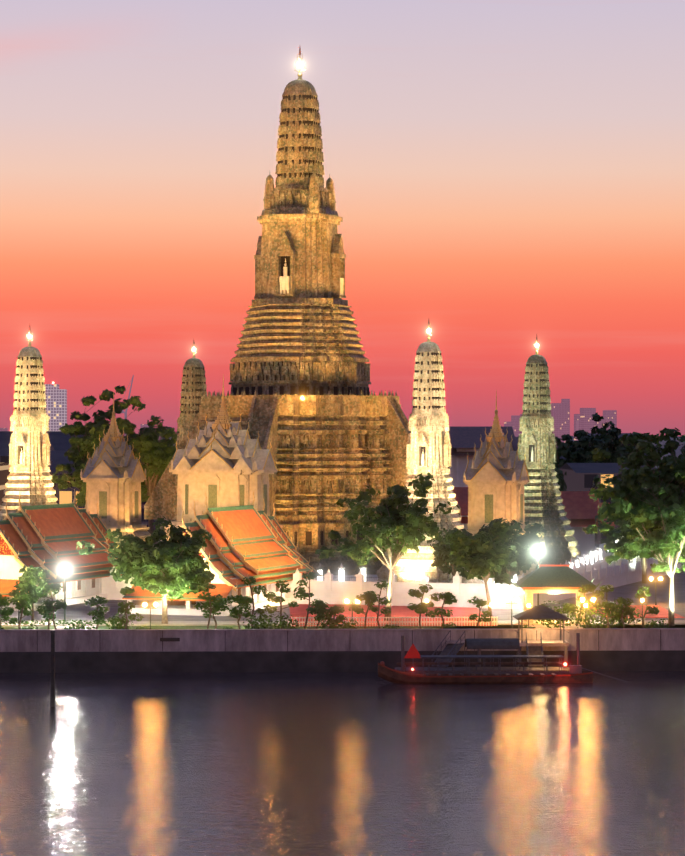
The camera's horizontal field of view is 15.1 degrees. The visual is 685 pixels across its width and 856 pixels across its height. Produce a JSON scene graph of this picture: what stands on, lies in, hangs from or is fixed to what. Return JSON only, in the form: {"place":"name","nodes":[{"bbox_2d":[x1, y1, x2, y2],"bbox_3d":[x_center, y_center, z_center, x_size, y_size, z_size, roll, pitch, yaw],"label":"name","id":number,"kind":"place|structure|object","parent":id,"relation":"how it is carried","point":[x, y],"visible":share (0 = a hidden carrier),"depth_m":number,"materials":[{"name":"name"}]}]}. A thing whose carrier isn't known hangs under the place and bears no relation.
{"place":"outdoors","nodes":[
{"label":"outdoors","id":0,"kind":"place"},
{"bbox_2d":[0,431,659,543],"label":"town buildings","id":1,"kind":"structure","parent":0,"point":[579,476],"depth_m":477.74,"materials":[{"name":"black"}]},
{"bbox_2d":[0,671,684,855],"bbox_3d":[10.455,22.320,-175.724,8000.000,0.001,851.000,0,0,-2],"label":"river water","id":2,"kind":"structure","parent":0,"point":[241,764],"depth_m":178.28,"materials":[{"name":"blue liquid"}]},
{"bbox_2d":[50,631,55,706],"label":"mooring pole","id":3,"kind":"object","parent":2,"relation":"in","point":[52,700],"visible":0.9,"depth_m":216.82,"materials":[{"name":"metal"}]},
{"bbox_2d":[395,605,579,674],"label":"ferry pier","id":4,"kind":"structure","parent":2,"relation":"in","point":[533,647],"depth_m":242.09,"materials":[{"name":"grey metal"}]},
{"bbox_2d":[378,655,625,683],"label":"long tail boat","id":5,"kind":"object","parent":2,"relation":"on","point":[388,674],"visible":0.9,"depth_m":236.99,"materials":[{"name":"brown wood"}]},
{"bbox_2d":[0,436,684,620],"bbox_3d":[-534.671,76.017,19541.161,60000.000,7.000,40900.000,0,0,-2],"label":"terrain","id":6,"kind":"structure","parent":0,"point":[75,612],"depth_m":298.32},
{"bbox_2d":[6,565,58,620],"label":"small tree","id":7,"kind":"object","parent":6,"relation":"on","point":[29,580],"depth_m":273.77,"materials":[{"name":"green plant"}]},
{"bbox_2d":[44,382,66,430],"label":"distant apartment tower","id":8,"kind":"structure","parent":6,"relation":"on","point":[56,404],"depth_m":2975.74,"materials":[{"name":"grey"}]},
{"bbox_2d":[0,489,124,610],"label":"temple building","id":9,"kind":"structure","parent":6,"relation":"on","point":[47,537],"depth_m":302.91,"materials":[{"name":"tile"}]},
{"bbox_2d":[63,399,131,491],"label":"tree trunk","id":10,"kind":"object","parent":6,"relation":"on","point":[86,445],"visible":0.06,"depth_m":428.24,"materials":[{"name":"brown plant"}]},
{"bbox_2d":[51,385,145,506],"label":"tree foliage","id":11,"kind":"object","parent":10,"relation":"on","point":[95,428],"visible":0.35,"depth_m":427.81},
{"bbox_2d":[121,375,133,435],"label":"crane","id":12,"kind":"object","parent":6,"relation":"on","point":[125,414],"visible":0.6,"depth_m":2393.67,"materials":[{"name":"grey metal"}]},
{"bbox_2d":[76,517,214,623],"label":"tree","id":13,"kind":"object","parent":6,"relation":"on","point":[185,571],"depth_m":269.62,"materials":[{"name":"green plant"}]},
{"bbox_2d":[128,427,173,533],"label":"tree trunk","id":14,"kind":"object","parent":6,"relation":"on","point":[151,487],"visible":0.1,"depth_m":437.04,"materials":[{"name":"brown plant"}]},
{"bbox_2d":[123,415,179,501],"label":"tree foliage","id":15,"kind":"object","parent":14,"relation":"on","point":[159,459],"visible":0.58,"depth_m":435.25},
{"bbox_2d":[119,492,322,615],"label":"temple hall","id":16,"kind":"structure","parent":6,"relation":"on","point":[248,541],"depth_m":294.05,"materials":[{"name":"orange tile"}]},
{"bbox_2d":[0,399,616,446],"bbox_3d":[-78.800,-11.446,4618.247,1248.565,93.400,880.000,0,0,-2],"label":"distant skyline","id":17,"kind":"structure","parent":6,"relation":"on","point":[560,415],"depth_m":4262.62,"materials":[{"name":"black"}]},
{"bbox_2d":[0,571,669,629],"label":"topiary","id":18,"kind":"object","parent":6,"relation":"on","point":[614,608],"depth_m":258.09,"materials":[{"name":"green plant"}]},
{"bbox_2d":[0,628,684,672],"bbox_3d":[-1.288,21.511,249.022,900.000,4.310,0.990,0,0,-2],"label":"quay wall","id":19,"kind":"structure","parent":6,"relation":"on","point":[260,650],"depth_m":248.51,"materials":[{"name":"concrete"}]},
{"bbox_2d":[1,604,684,629],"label":"riverbank","id":20,"kind":"structure","parent":6,"relation":"on","point":[404,617],"depth_m":270.60,"materials":[{"name":"grey concrete"}]},
{"bbox_2d":[18,599,643,628],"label":"lamps","id":21,"kind":"object","parent":20,"relation":"on","point":[490,604],"visible":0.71,"depth_m":264.99,"materials":[{"name":"metal"}]},
{"bbox_2d":[62,550,662,628],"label":"lamp posts","id":22,"kind":"object","parent":6,"relation":"on","point":[506,600],"visible":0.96,"depth_m":268.64,"materials":[{"name":"grey metal"}]},
{"bbox_2d":[315,472,453,620],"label":"tree","id":23,"kind":"object","parent":6,"relation":"on","point":[412,522],"depth_m":273.54,"materials":[{"name":"green plant"}]},
{"bbox_2d":[102,544,683,608],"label":"perimeter wall","id":24,"kind":"structure","parent":6,"relation":"on","point":[329,590],"depth_m":301.07,"materials":[{"name":"white paint"}]},
{"bbox_2d":[0,347,56,519],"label":"temple tower","id":25,"kind":"structure","parent":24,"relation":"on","point":[29,477],"depth_m":330.87,"materials":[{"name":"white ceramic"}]},
{"bbox_2d":[26,325,32,346],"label":"spire finial","id":26,"kind":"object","parent":25,"relation":"on","point":[29,336],"visible":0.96,"depth_m":332.48,"materials":[{"name":"gold metal"}]},
{"bbox_2d":[80,427,153,546],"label":"mondop","id":27,"kind":"structure","parent":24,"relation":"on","point":[113,475],"depth_m":354.99,"materials":[{"name":"beige paint"}]},
{"bbox_2d":[103,392,123,440],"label":"roof spire","id":28,"kind":"structure","parent":27,"relation":"attached to","point":[115,433],"depth_m":357.27,"materials":[{"name":"beige stone"}]},
{"bbox_2d":[155,358,206,547],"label":"temple tower","id":29,"kind":"structure","parent":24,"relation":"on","point":[193,386],"depth_m":381.12,"materials":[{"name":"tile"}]},
{"bbox_2d":[191,341,196,357],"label":"spire finial","id":30,"kind":"object","parent":29,"relation":"on","point":[193,349],"visible":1,"depth_m":382.45,"materials":[{"name":"gold metal"}]},
{"bbox_2d":[160,413,288,540],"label":"temple pavilion","id":31,"kind":"structure","parent":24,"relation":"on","point":[233,465],"depth_m":320.09,"materials":[{"name":"beige paint"}]},
{"bbox_2d":[212,378,231,428],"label":"roof spire","id":32,"kind":"structure","parent":31,"relation":"attached to","point":[224,419],"depth_m":322.19,"materials":[{"name":"beige stone"}]},
{"bbox_2d":[144,79,460,575],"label":"temple tower","id":33,"kind":"structure","parent":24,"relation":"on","point":[316,414],"depth_m":342.09,"materials":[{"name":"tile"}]},
{"bbox_2d":[295,48,304,79],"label":"spire finial","id":34,"kind":"object","parent":33,"relation":"on","point":[299,64],"visible":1,"depth_m":348.54,"materials":[{"name":"gold metal"}]},
{"bbox_2d":[376,342,483,583],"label":"temple tower","id":35,"kind":"structure","parent":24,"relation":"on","point":[428,444],"depth_m":312.81,"materials":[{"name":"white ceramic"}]},
{"bbox_2d":[425,319,432,341],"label":"spire finial","id":36,"kind":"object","parent":35,"relation":"on","point":[428,332],"visible":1,"depth_m":314.59,"materials":[{"name":"gold metal"}]},
{"bbox_2d":[463,428,541,575],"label":"mondop","id":37,"kind":"structure","parent":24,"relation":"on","point":[496,477],"depth_m":336.80,"materials":[{"name":"beige paint"}]},
{"bbox_2d":[486,392,504,441],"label":"roof spire","id":38,"kind":"structure","parent":37,"relation":"attached to","point":[498,432],"depth_m":338.92,"materials":[{"name":"beige stone"}]},
{"bbox_2d":[517,355,580,563],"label":"temple tower","id":39,"kind":"structure","parent":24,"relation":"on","point":[543,499],"depth_m":363.04,"materials":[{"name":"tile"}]},
{"bbox_2d":[533,335,539,354],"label":"spire finial","id":40,"kind":"object","parent":39,"relation":"on","point":[536,346],"visible":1,"depth_m":365.02,"materials":[{"name":"gold metal"}]},
{"bbox_2d":[427,527,472,582],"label":"tree","id":41,"kind":"object","parent":6,"relation":"on","point":[442,554],"depth_m":298.60,"materials":[{"name":"green plant"}]},
{"bbox_2d":[313,539,618,582],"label":"compound fence","id":42,"kind":"object","parent":6,"relation":"on","point":[593,555],"visible":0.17,"depth_m":342.22,"materials":[{"name":"white paint"}]},
{"bbox_2d":[445,517,514,620],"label":"tree","id":43,"kind":"object","parent":6,"relation":"on","point":[480,561],"depth_m":272.00,"materials":[{"name":"green plant"}]},
{"bbox_2d":[459,519,552,583],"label":"tree behind gate","id":44,"kind":"object","parent":6,"relation":"on","point":[523,557],"depth_m":297.60,"materials":[{"name":"green plant"}]},
{"bbox_2d":[446,426,614,550],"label":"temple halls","id":45,"kind":"object","parent":6,"relation":"on","point":[581,509],"visible":0.02,"depth_m":414.06,"materials":[{"name":"white paint"}]},
{"bbox_2d":[511,559,600,624],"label":"pavilion","id":46,"kind":"structure","parent":6,"relation":"on","point":[554,578],"depth_m":269.54,"materials":[{"name":"green stone"}]},
{"bbox_2d":[595,482,647,531],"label":"tree foliage","id":47,"kind":"object","parent":6,"relation":"on","point":[611,521],"depth_m":380.02,"materials":[{"name":"green plant"}]},
{"bbox_2d":[599,505,651,583],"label":"tree foliage","id":48,"kind":"object","parent":6,"relation":"on","point":[614,535],"depth_m":344.58,"materials":[{"name":"green plant"}]},
{"bbox_2d":[583,427,684,625],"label":"tree","id":49,"kind":"object","parent":6,"relation":"on","point":[646,515],"depth_m":265.85,"materials":[{"name":"green plant"}]},
{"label":"tree trunk","id":50,"kind":"object","parent":6,"relation":"on","visible":0},
{"bbox_2d":[552,430,604,490],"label":"tree foliage","id":51,"kind":"object","parent":50,"relation":"attached to","point":[568,451],"visible":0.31,"depth_m":497.51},
{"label":"tree trunk","id":52,"kind":"object","parent":6,"relation":"on","visible":0},
{"bbox_2d":[580,413,635,462],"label":"tree foliage","id":53,"kind":"object","parent":52,"relation":"attached to","point":[614,432],"visible":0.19,"depth_m":517.59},
{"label":"tree trunk","id":54,"kind":"object","parent":6,"relation":"on","visible":0},
{"bbox_2d":[554,465,563,482],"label":"tree foliage","id":55,"kind":"object","parent":54,"relation":"attached to","point":[559,476],"depth_m":465.93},
{"bbox_2d":[0,0,684,435],"label":"sky","id":56,"kind":"structure","parent":0,"point":[504,174],"materials":[{"name":"orange"}]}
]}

